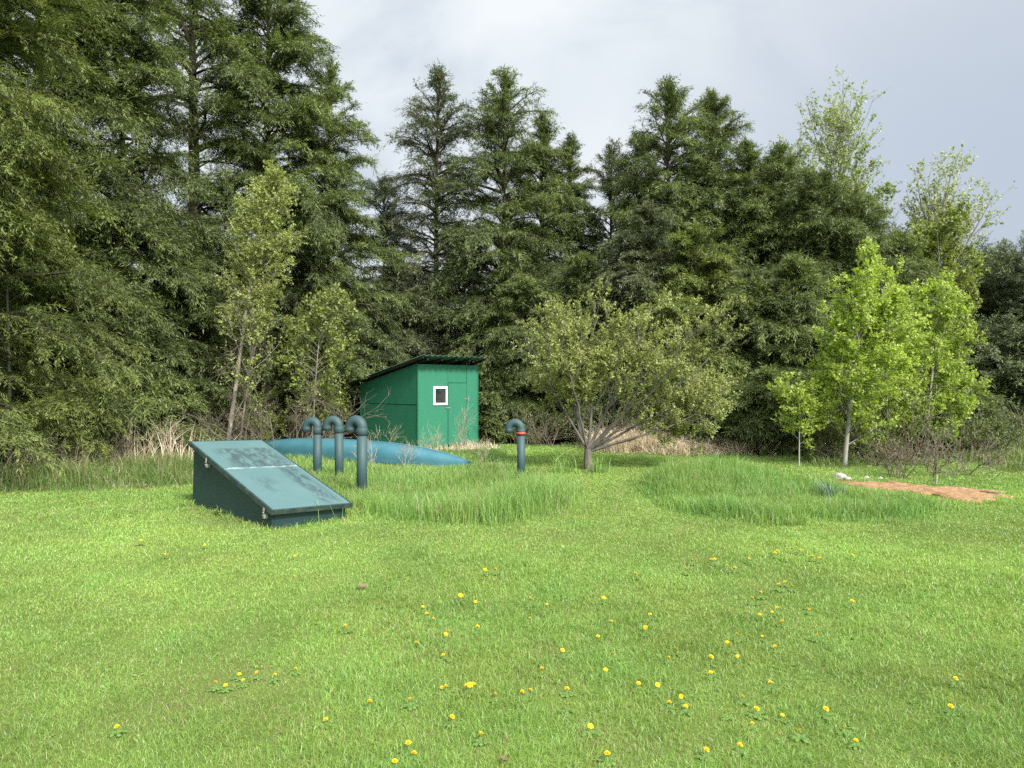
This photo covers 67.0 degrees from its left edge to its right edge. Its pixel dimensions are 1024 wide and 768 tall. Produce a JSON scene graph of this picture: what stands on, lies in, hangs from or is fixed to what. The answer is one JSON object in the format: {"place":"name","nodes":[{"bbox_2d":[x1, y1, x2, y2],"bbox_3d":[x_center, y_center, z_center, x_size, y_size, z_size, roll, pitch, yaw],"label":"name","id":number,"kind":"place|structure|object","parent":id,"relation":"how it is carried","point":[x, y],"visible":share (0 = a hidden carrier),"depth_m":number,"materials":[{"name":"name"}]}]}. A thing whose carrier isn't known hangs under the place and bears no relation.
{"place":"outdoors","nodes":[
{"label":"outdoors","id":0,"kind":"place"},
{"bbox_2d":[0,432,236,492],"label":"rough grass","id":1,"kind":"structure","parent":0,"point":[150,471],"depth_m":12.44,"materials":[{"name":"plant"}]},
{"bbox_2d":[41,413,237,474],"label":"dry grass","id":2,"kind":"structure","parent":0,"point":[161,448],"depth_m":14.77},
{"bbox_2d":[427,435,500,450],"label":"dry grass","id":3,"kind":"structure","parent":0,"point":[470,444],"depth_m":19.76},
{"bbox_2d":[0,423,1023,767],"bbox_3d":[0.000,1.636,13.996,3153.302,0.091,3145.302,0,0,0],"label":"lawn","id":4,"kind":"structure","parent":0,"point":[218,671],"depth_m":4.84,"materials":[{"name":"plant"}]},
{"bbox_2d":[0,425,82,474],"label":"dead thicket","id":5,"kind":"object","parent":4,"relation":"on","point":[34,457],"visible":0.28,"depth_m":13.07,"materials":[{"name":"beige plant"}]},
{"bbox_2d":[0,121,85,467],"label":"beech sapling","id":6,"kind":"object","parent":4,"relation":"on","point":[40,241],"visible":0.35,"depth_m":13.67,"materials":[{"name":"green plant"}]},
{"bbox_2d":[11,429,119,467],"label":"dead thicket","id":7,"kind":"object","parent":4,"relation":"on","point":[63,455],"visible":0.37,"depth_m":14.10,"materials":[{"name":"brown plant"}]},
{"bbox_2d":[0,0,181,475],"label":"hemlock tree","id":8,"kind":"object","parent":4,"relation":"on","point":[15,40],"visible":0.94,"depth_m":13.05,"materials":[{"name":"green plant"}]},
{"bbox_2d":[65,418,145,461],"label":"dead thicket","id":9,"kind":"object","parent":4,"relation":"on","point":[123,445],"visible":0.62,"depth_m":14.53,"materials":[{"name":"brown plant"}]},
{"bbox_2d":[124,412,193,454],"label":"dead thicket","id":10,"kind":"object","parent":4,"relation":"on","point":[168,439],"visible":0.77,"depth_m":15.57,"materials":[{"name":"beige plant"}]},
{"bbox_2d":[169,381,278,445],"bbox_3d":[-6.283,0.774,17.307,2.346,1.857,2.185,0,0,0],"label":"dead thicket","id":11,"kind":"object","parent":4,"relation":"on","point":[243,421],"visible":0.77,"depth_m":17.08,"materials":[{"name":"brown plant"}]},
{"bbox_2d":[188,440,352,528],"bbox_3d":[-3.147,1.273,9.860,1.072,0.985,2.428,2,-2,-44],"label":"cellar hatch","id":12,"kind":"object","parent":4,"relation":"on","point":[258,481],"visible":0.94,"depth_m":9.60,"materials":[{"name":"teal paint"}]},
{"bbox_2d":[302,417,322,474],"bbox_3d":[-3.366,1.158,13.024,0.366,1.212,0.158,0,0,15],"label":"vent pipe","id":13,"kind":"object","parent":4,"relation":"on","point":[314,422],"visible":0.98,"depth_m":12.95,"materials":[{"name":"metal"}]},
{"bbox_2d":[275,282,363,437],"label":"maple tree","id":14,"kind":"object","parent":4,"relation":"on","point":[318,309],"visible":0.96,"depth_m":18.79,"materials":[{"name":"green plant"}]},
{"bbox_2d":[322,416,343,475],"bbox_3d":[-2.989,1.143,12.919,0.367,1.230,0.158,0,0,12],"label":"vent pipe","id":15,"kind":"object","parent":4,"relation":"on","point":[330,421],"visible":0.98,"depth_m":12.84,"materials":[{"name":"metal"}]},
{"bbox_2d":[279,368,389,438],"bbox_3d":[-4.163,0.654,17.780,2.835,2.118,2.611,0,0,0],"label":"dead thicket","id":16,"kind":"object","parent":4,"relation":"on","point":[297,421],"visible":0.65,"depth_m":17.49,"materials":[{"name":"brown plant"}]},
{"bbox_2d":[345,415,367,491],"bbox_3d":[-2.266,1.110,11.241,0.370,1.311,0.162,0,0,25],"label":"vent pipe","id":17,"kind":"object","parent":4,"relation":"on","point":[353,422],"visible":0.95,"depth_m":11.14,"materials":[{"name":"metal"}]},
{"bbox_2d":[265,438,470,466],"bbox_3d":[-3.552,1.399,16.521,6.597,0.448,1.092,0,0,33],"label":"upturned canoe","id":18,"kind":"object","parent":4,"relation":"on","point":[386,452],"visible":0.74,"depth_m":15.53,"materials":[{"name":"plastic"}]},
{"bbox_2d":[351,354,486,447],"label":"garden shed","id":19,"kind":"structure","parent":4,"relation":"on","point":[436,391],"depth_m":20.26,"materials":[{"name":"green paint"}]},
{"bbox_2d":[433,387,447,404],"bbox_3d":[-1.854,0.306,20.028,0.450,0.480,0.028,0,0,-42],"label":"window","id":20,"kind":"structure","parent":19,"relation":"in","point":[440,394],"depth_m":20.04,"materials":[{"name":"white paint"}]},
{"bbox_2d":[446,383,468,444],"bbox_3d":[-1.429,0.782,20.405,0.773,1.610,0.055,0,0,-42],"label":"door","id":21,"kind":"structure","parent":19,"relation":"in","point":[457,392],"depth_m":20.39,"materials":[{"name":"green paint"}]},
{"bbox_2d":[284,447,629,526],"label":"tall grass","id":22,"kind":"structure","parent":4,"relation":"on","point":[511,493],"depth_m":10.43,"materials":[{"name":"plant"}]},
{"bbox_2d":[452,405,475,452],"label":"dry weed","id":23,"kind":"object","parent":4,"relation":"on","point":[464,420],"visible":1,"depth_m":18.37,"materials":[{"name":"beige plant"}]},
{"bbox_2d":[505,419,525,472],"bbox_3d":[0.054,1.183,13.114,0.356,1.191,0.151,0,0,9],"label":"vent pipe","id":24,"kind":"object","parent":4,"relation":"on","point":[518,424],"visible":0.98,"depth_m":13.05,"materials":[{"name":"metal"}]},
{"bbox_2d":[520,410,573,445],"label":"dead thicket","id":25,"kind":"object","parent":4,"relation":"on","point":[540,433],"visible":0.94,"depth_m":20.59,"materials":[{"name":"brown plant"}]},
{"bbox_2d":[552,454,580,473],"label":"grass tuft","id":26,"kind":"object","parent":4,"relation":"on","point":[563,465],"visible":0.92,"depth_m":14.18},
{"bbox_2d":[587,456,610,472],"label":"grass tuft","id":27,"kind":"object","parent":4,"relation":"on","point":[595,465],"visible":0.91,"depth_m":14.28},
{"bbox_2d":[594,751,617,765],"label":"dandelion","id":28,"kind":"object","parent":4,"relation":"on","point":[606,753],"visible":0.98,"depth_m":3.28,"materials":[{"name":"green"}]},
{"bbox_2d":[511,278,749,469],"bbox_3d":[2.267,-0.156,14.685,4.578,3.863,2.896,0,0,0],"label":"apple tree","id":29,"kind":"object","parent":4,"relation":"on","point":[688,398],"visible":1,"depth_m":14.49,"materials":[{"name":"green plant"}]},
{"bbox_2d":[574,404,717,451],"bbox_3d":[3.120,1.145,18.690,3.920,1.305,3.712,0,0,30],"label":"undergrowth bush","id":30,"kind":"object","parent":4,"relation":"on","point":[602,425],"visible":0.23,"depth_m":19.11,"materials":[{"name":"green plant"}]},
{"bbox_2d":[534,415,780,455],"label":"dry grass","id":31,"kind":"structure","parent":4,"relation":"on","point":[648,445],"depth_m":18.16,"materials":[{"name":"plant"}]},
{"bbox_2d":[552,435,1023,473],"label":"rough grass","id":32,"kind":"structure","parent":4,"relation":"on","point":[1018,459],"depth_m":16.28,"materials":[{"name":"plant"}]},
{"bbox_2d":[766,370,823,465],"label":"sapling","id":33,"kind":"object","parent":4,"relation":"on","point":[803,398],"visible":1,"depth_m":15.55,"materials":[{"name":"green plant"}]},
{"bbox_2d":[628,450,988,525],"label":"tall grass","id":34,"kind":"structure","parent":4,"relation":"on","point":[731,489],"depth_m":10.48,"materials":[{"name":"plant"}]},
{"bbox_2d":[809,477,844,497],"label":"daffodil clump","id":35,"kind":"object","parent":4,"relation":"on","point":[823,489],"visible":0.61,"depth_m":10.83,"materials":[{"name":"green plant"}]},
{"bbox_2d":[786,399,902,461],"bbox_3d":[6.908,0.952,16.553,2.216,1.484,2.138,0,0,-17],"label":"leafy bush","id":36,"kind":"object","parent":4,"relation":"on","point":[834,434],"visible":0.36,"depth_m":16.34,"materials":[{"name":"green plant"}]},
{"bbox_2d":[800,400,921,467],"bbox_3d":[7.036,1.107,15.601,2.138,1.668,2.048,0,0,0],"label":"dead brush","id":37,"kind":"object","parent":4,"relation":"on","point":[879,433],"visible":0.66,"depth_m":15.59,"materials":[{"name":"brown plant"}]},
{"bbox_2d":[805,236,938,465],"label":"aspen tree","id":38,"kind":"object","parent":4,"relation":"on","point":[877,318],"visible":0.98,"depth_m":15.23,"materials":[{"name":"green plant"}]},
{"bbox_2d":[846,294,934,452],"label":"aspen tree","id":39,"kind":"object","parent":4,"relation":"on","point":[895,401],"visible":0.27,"depth_m":16.53,"materials":[{"name":"green plant"}]},
{"bbox_2d":[862,432,939,478],"bbox_3d":[6.820,1.269,13.833,1.089,0.925,1.605,0,0,0],"label":"dead brush","id":40,"kind":"object","parent":4,"relation":"on","point":[895,455],"visible":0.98,"depth_m":13.67,"materials":[{"name":"brown plant"}]},
{"bbox_2d":[832,479,1017,502],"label":"bare soil","id":41,"kind":"structure","parent":4,"relation":"on","point":[955,491],"depth_m":11.79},
{"bbox_2d":[853,388,1021,466],"bbox_3d":[8.792,0.890,15.462,3.215,1.662,2.204,0,0,43],"label":"leafy bush","id":42,"kind":"object","parent":4,"relation":"on","point":[914,434],"visible":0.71,"depth_m":15.87,"materials":[{"name":"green plant"}]},
{"bbox_2d":[908,425,1002,477],"bbox_3d":[7.918,1.210,14.003,1.569,1.039,1.366,0,0,0],"label":"dead brush","id":43,"kind":"object","parent":4,"relation":"on","point":[936,456],"visible":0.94,"depth_m":13.88,"materials":[{"name":"brown plant"}]},
{"bbox_2d":[914,438,1014,476],"bbox_3d":[8.280,1.446,14.000,1.935,0.935,1.269,0,0,0],"label":"dead brush","id":44,"kind":"object","parent":4,"relation":"on","point":[988,460],"visible":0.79,"depth_m":14.15,"materials":[{"name":"brown plant"}]},
{"bbox_2d":[945,400,1023,457],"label":"leafy bush","id":45,"kind":"object","parent":4,"relation":"on","point":[996,423],"visible":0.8,"depth_m":16.92,"materials":[{"name":"green plant"}]},
{"bbox_2d":[993,394,1023,443],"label":"leafy bush","id":46,"kind":"object","parent":4,"relation":"on","point":[1006,411],"visible":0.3,"depth_m":19.49,"materials":[{"name":"green plant"}]},
{"bbox_2d":[2,0,1023,320],"label":"sky","id":47,"kind":"structure","parent":0,"point":[950,73],"materials":[{"name":"grey"}]},
{"bbox_2d":[216,401,937,457],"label":"forest floor","id":48,"kind":"structure","parent":0,"point":[554,443],"depth_m":22.58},
{"bbox_2d":[0,371,96,467],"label":"hemlock tree","id":49,"kind":"object","parent":48,"relation":"on","point":[15,392],"visible":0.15,"depth_m":14.60,"materials":[{"name":"green plant"}]},
{"bbox_2d":[0,219,194,454],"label":"hemlock tree","id":50,"kind":"object","parent":48,"relation":"on","point":[118,328],"visible":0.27,"depth_m":15.91,"materials":[{"name":"green plant"}]},
{"bbox_2d":[0,0,210,421],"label":"hemlock tree","id":51,"kind":"object","parent":48,"relation":"on","point":[100,163],"visible":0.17,"depth_m":16.73,"materials":[{"name":"green plant"}]},
{"bbox_2d":[57,368,170,461],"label":"hemlock tree","id":52,"kind":"object","parent":48,"relation":"on","point":[99,436],"visible":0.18,"depth_m":15.55,"materials":[{"name":"green plant"}]},
{"bbox_2d":[0,0,258,438],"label":"hemlock tree","id":53,"kind":"object","parent":48,"relation":"on","point":[131,89],"visible":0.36,"depth_m":17.27,"materials":[{"name":"green plant"}]},
{"bbox_2d":[90,359,232,457],"bbox_3d":[-7.788,0.848,16.937,3.299,2.885,2.827,0,0,0],"label":"bush","id":54,"kind":"object","parent":48,"relation":"on","point":[191,403],"visible":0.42,"depth_m":16.54,"materials":[{"name":"green plant"}]},
{"bbox_2d":[36,0,292,331],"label":"hemlock tree","id":55,"kind":"object","parent":48,"relation":"on","point":[223,38],"visible":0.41,"depth_m":20.65,"materials":[{"name":"green plant"}]},
{"bbox_2d":[134,240,279,439],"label":"hemlock tree","id":56,"kind":"object","parent":48,"relation":"on","point":[200,328],"visible":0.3,"depth_m":18.06,"materials":[{"name":"green plant"}]},
{"bbox_2d":[186,406,254,453],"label":"dead thicket","id":57,"kind":"object","parent":48,"relation":"on","point":[219,418],"visible":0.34,"depth_m":17.44,"materials":[{"name":"brown plant"}]},
{"bbox_2d":[205,368,276,440],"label":"undergrowth bush","id":58,"kind":"object","parent":48,"relation":"on","point":[243,426],"visible":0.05,"depth_m":19.54,"materials":[{"name":"green plant"}]},
{"bbox_2d":[210,292,285,440],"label":"birch tree","id":59,"kind":"object","parent":48,"relation":"on","point":[250,360],"visible":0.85,"depth_m":17.29,"materials":[{"name":"green plant"}]},
{"bbox_2d":[208,233,305,431],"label":"hemlock tree","id":60,"kind":"object","parent":48,"relation":"on","point":[278,428],"visible":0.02,"depth_m":27.69,"materials":[{"name":"green plant"}]},
{"bbox_2d":[209,160,313,439],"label":"birch tree","id":61,"kind":"object","parent":48,"relation":"on","point":[267,186],"visible":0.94,"depth_m":17.38,"materials":[{"name":"green plant"}]},
{"bbox_2d":[180,0,385,440],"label":"hemlock tree","id":62,"kind":"object","parent":48,"relation":"on","point":[289,44],"visible":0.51,"depth_m":21.30,"materials":[{"name":"green plant"}]},
{"bbox_2d":[226,380,348,440],"bbox_3d":[-5.916,0.792,19.184,3.322,1.836,2.973,0,0,38],"label":"undergrowth bush","id":63,"kind":"object","parent":48,"relation":"on","point":[268,432],"visible":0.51,"depth_m":19.06,"materials":[{"name":"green plant"}]},
{"bbox_2d":[227,250,377,433],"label":"hemlock tree","id":64,"kind":"object","parent":48,"relation":"on","point":[281,372],"visible":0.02,"depth_m":26.89,"materials":[{"name":"green plant"}]},
{"bbox_2d":[275,391,332,437],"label":"dead thicket","id":65,"kind":"object","parent":48,"relation":"on","point":[299,421],"visible":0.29,"depth_m":20.21,"materials":[{"name":"brown plant"}]},
{"bbox_2d":[288,301,359,437],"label":"maple tree","id":66,"kind":"object","parent":48,"relation":"on","point":[343,387],"visible":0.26,"depth_m":21.46,"materials":[{"name":"green plant"}]},
{"bbox_2d":[241,56,420,437],"bbox_3d":[-5.551,-3.995,23.108,5.739,11.613,5.804,0,0,-20],"label":"hemlock tree","id":67,"kind":"object","parent":48,"relation":"on","point":[343,195],"visible":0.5,"depth_m":22.52,"materials":[{"name":"green plant"}]},
{"bbox_2d":[272,300,389,439],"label":"hemlock tree","id":68,"kind":"object","parent":48,"relation":"on","point":[351,390],"visible":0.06,"depth_m":22.93,"materials":[{"name":"green plant"}]},
{"bbox_2d":[345,253,442,422],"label":"hemlock tree","id":69,"kind":"object","parent":48,"relation":"on","point":[411,339],"visible":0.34,"depth_m":24.06,"materials":[{"name":"green plant"}]},
{"bbox_2d":[345,173,442,362],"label":"spruce tree","id":70,"kind":"object","parent":48,"relation":"on","point":[387,218],"visible":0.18,"depth_m":29.60,"materials":[{"name":"green plant"}]},
{"bbox_2d":[370,58,493,358],"bbox_3d":[-2.603,-4.540,25.966,4.559,12.715,4.657,0,0,0],"label":"hemlock tree","id":71,"kind":"object","parent":48,"relation":"on","point":[442,138],"visible":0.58,"depth_m":25.71,"materials":[{"name":"green plant"}]},
{"bbox_2d":[407,219,516,368],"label":"hemlock tree","id":72,"kind":"object","parent":48,"relation":"on","point":[464,289],"visible":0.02,"depth_m":30.51,"materials":[{"name":"green plant"}]},
{"bbox_2d":[404,63,589,438],"bbox_3d":[-0.222,-3.896,24.777,7.243,13.080,7.269,0,0,0],"label":"hemlock tree","id":73,"kind":"object","parent":48,"relation":"on","point":[500,108],"visible":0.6,"depth_m":24.39,"materials":[{"name":"green plant"}]},
{"bbox_2d":[477,350,543,443],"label":"hemlock tree","id":74,"kind":"object","parent":48,"relation":"on","point":[487,399],"visible":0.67,"depth_m":21.66,"materials":[{"name":"green plant"}]},
{"bbox_2d":[463,272,588,443],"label":"hemlock tree","id":75,"kind":"object","parent":48,"relation":"on","point":[511,310],"visible":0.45,"depth_m":22.18,"materials":[{"name":"green plant"}]},
{"bbox_2d":[482,392,581,444],"bbox_3d":[0.229,0.960,21.398,2.833,1.591,2.796,0,0,-33],"label":"undergrowth bush","id":76,"kind":"object","parent":48,"relation":"on","point":[528,426],"visible":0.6,"depth_m":21.16,"materials":[{"name":"green plant"}]},
{"bbox_2d":[468,106,607,436],"bbox_3d":[1.298,-3.311,26.133,5.731,12.044,5.154,0,0,-27],"label":"hemlock tree","id":77,"kind":"object","parent":48,"relation":"on","point":[544,130],"visible":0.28,"depth_m":25.53,"materials":[{"name":"green plant"}]},
{"bbox_2d":[526,131,614,426],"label":"hemlock tree","id":78,"kind":"object","parent":48,"relation":"on","point":[570,162],"visible":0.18,"depth_m":26.65,"materials":[{"name":"green plant"}]},
{"bbox_2d":[514,249,633,441],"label":"hemlock tree","id":79,"kind":"object","parent":48,"relation":"on","point":[585,263],"visible":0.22,"depth_m":22.01,"materials":[{"name":"green plant"}]},
{"bbox_2d":[582,136,633,262],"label":"hemlock tree","id":80,"kind":"object","parent":48,"relation":"on","point":[612,149],"visible":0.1,"depth_m":27.29,"materials":[{"name":"green plant"}]},
{"bbox_2d":[595,130,666,311],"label":"hemlock tree","id":81,"kind":"object","parent":48,"relation":"on","point":[625,165],"visible":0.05,"depth_m":25.79,"materials":[{"name":"green plant"}]},
{"bbox_2d":[566,196,699,434],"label":"hemlock tree","id":82,"kind":"object","parent":48,"relation":"on","point":[635,277],"visible":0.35,"depth_m":21.16,"materials":[{"name":"green plant"}]},
{"bbox_2d":[575,73,763,369],"bbox_3d":[4.526,-3.718,24.186,6.434,11.761,6.246,0,0,0],"label":"hemlock tree","id":83,"kind":"object","parent":48,"relation":"on","point":[670,130],"visible":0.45,"depth_m":23.61,"materials":[{"name":"green plant"}]},
{"bbox_2d":[619,220,764,439],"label":"hemlock tree","id":84,"kind":"object","parent":48,"relation":"on","point":[699,276],"visible":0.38,"depth_m":19.96,"materials":[{"name":"green plant"}]},
{"bbox_2d":[654,357,751,448],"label":"hemlock tree","id":85,"kind":"object","parent":48,"relation":"on","point":[700,433],"visible":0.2,"depth_m":18.45,"materials":[{"name":"green plant"}]},
{"bbox_2d":[650,86,768,289],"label":"hemlock tree","id":86,"kind":"object","parent":48,"relation":"on","point":[712,105],"visible":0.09,"depth_m":24.66,"materials":[{"name":"green plant"}]},
{"bbox_2d":[702,135,807,339],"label":"hemlock tree","id":87,"kind":"object","parent":48,"relation":"on","point":[747,156],"visible":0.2,"depth_m":22.93,"materials":[{"name":"green plant"}]},
{"bbox_2d":[717,362,815,455],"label":"hemlock tree","id":88,"kind":"object","parent":48,"relation":"on","point":[756,396],"visible":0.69,"depth_m":17.80,"materials":[{"name":"green plant"}]},
{"bbox_2d":[706,274,828,438],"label":"hemlock tree","id":89,"kind":"object","parent":48,"relation":"on","point":[757,291],"visible":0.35,"depth_m":19.50,"materials":[{"name":"green plant"}]},
{"bbox_2d":[711,139,853,331],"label":"hemlock tree","id":90,"kind":"object","parent":48,"relation":"on","point":[778,153],"visible":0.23,"depth_m":22.96,"materials":[{"name":"green plant"}]},
{"bbox_2d":[737,248,850,407],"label":"hemlock tree","id":91,"kind":"object","parent":48,"relation":"on","point":[804,293],"visible":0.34,"depth_m":19.38,"materials":[{"name":"green plant"}]},
{"bbox_2d":[766,126,829,215],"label":"tree","id":92,"kind":"object","parent":48,"relation":"on","point":[806,153],"visible":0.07,"depth_m":30.65,"materials":[{"name":"green plant"}]},
{"bbox_2d":[773,366,880,459],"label":"hemlock tree","id":93,"kind":"object","parent":48,"relation":"on","point":[839,411],"visible":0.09,"depth_m":17.32,"materials":[{"name":"green plant"}]},
{"bbox_2d":[738,159,922,432],"bbox_3d":[8.582,-1.943,22.012,5.883,8.603,5.970,0,0,0],"label":"hemlock tree","id":94,"kind":"object","parent":48,"relation":"on","point":[818,224],"visible":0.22,"depth_m":21.50,"materials":[{"name":"green plant"}]},
{"bbox_2d":[794,66,901,222],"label":"poplar tree","id":95,"kind":"object","parent":48,"relation":"on","point":[827,159],"visible":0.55,"depth_m":30.61,"materials":[{"name":"green plant"}]},
{"bbox_2d":[809,145,903,245],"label":"poplar tree","id":96,"kind":"object","parent":48,"relation":"on","point":[888,191],"visible":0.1,"depth_m":28.12,"materials":[{"name":"green plant"}]},
{"bbox_2d":[812,186,944,441],"bbox_3d":[10.114,-1.583,22.685,5.183,8.457,5.342,0,0,0],"label":"hemlock tree","id":97,"kind":"object","parent":48,"relation":"on","point":[856,211],"visible":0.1,"depth_m":21.89,"materials":[{"name":"green plant"}]},
{"bbox_2d":[872,226,984,438],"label":"hemlock tree","id":98,"kind":"object","parent":48,"relation":"on","point":[910,249],"visible":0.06,"depth_m":22.44,"materials":[{"name":"green plant"}]},
{"bbox_2d":[876,267,992,455],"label":"aspen tree","id":99,"kind":"object","parent":48,"relation":"on","point":[945,366],"visible":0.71,"depth_m":17.23,"materials":[{"name":"green plant"}]},
{"bbox_2d":[904,199,991,349],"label":"poplar tree","id":100,"kind":"object","parent":48,"relation":"on","point":[942,241],"visible":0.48,"depth_m":23.45,"materials":[{"name":"plant"}]},
{"bbox_2d":[891,141,1015,305],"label":"poplar tree","id":101,"kind":"object","parent":48,"relation":"on","point":[948,190],"visible":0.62,"depth_m":24.89,"materials":[{"name":"green plant"}]},
{"bbox_2d":[895,377,1020,451],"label":"hemlock tree","id":102,"kind":"object","parent":48,"relation":"on","point":[982,398],"visible":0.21,"depth_m":18.52,"materials":[{"name":"green plant"}]},
{"bbox_2d":[935,238,1012,372],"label":"pine tree","id":103,"kind":"object","parent":48,"relation":"on","point":[968,293],"visible":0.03,"depth_m":27.75,"materials":[{"name":"green plant"}]},
{"bbox_2d":[944,231,1023,374],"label":"pine tree","id":104,"kind":"object","parent":48,"relation":"on","point":[990,308],"visible":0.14,"depth_m":26.54,"materials":[{"name":"green plant"}]},
{"bbox_2d":[956,307,1023,438],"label":"pine tree","id":105,"kind":"object","parent":48,"relation":"on","point":[1004,357],"visible":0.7,"depth_m":23.04,"materials":[{"name":"green plant"}]},
{"bbox_2d":[961,230,1023,411],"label":"pine tree","id":106,"kind":"object","parent":48,"relation":"on","point":[1017,280],"visible":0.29,"depth_m":25.22,"materials":[{"name":"green plant"}]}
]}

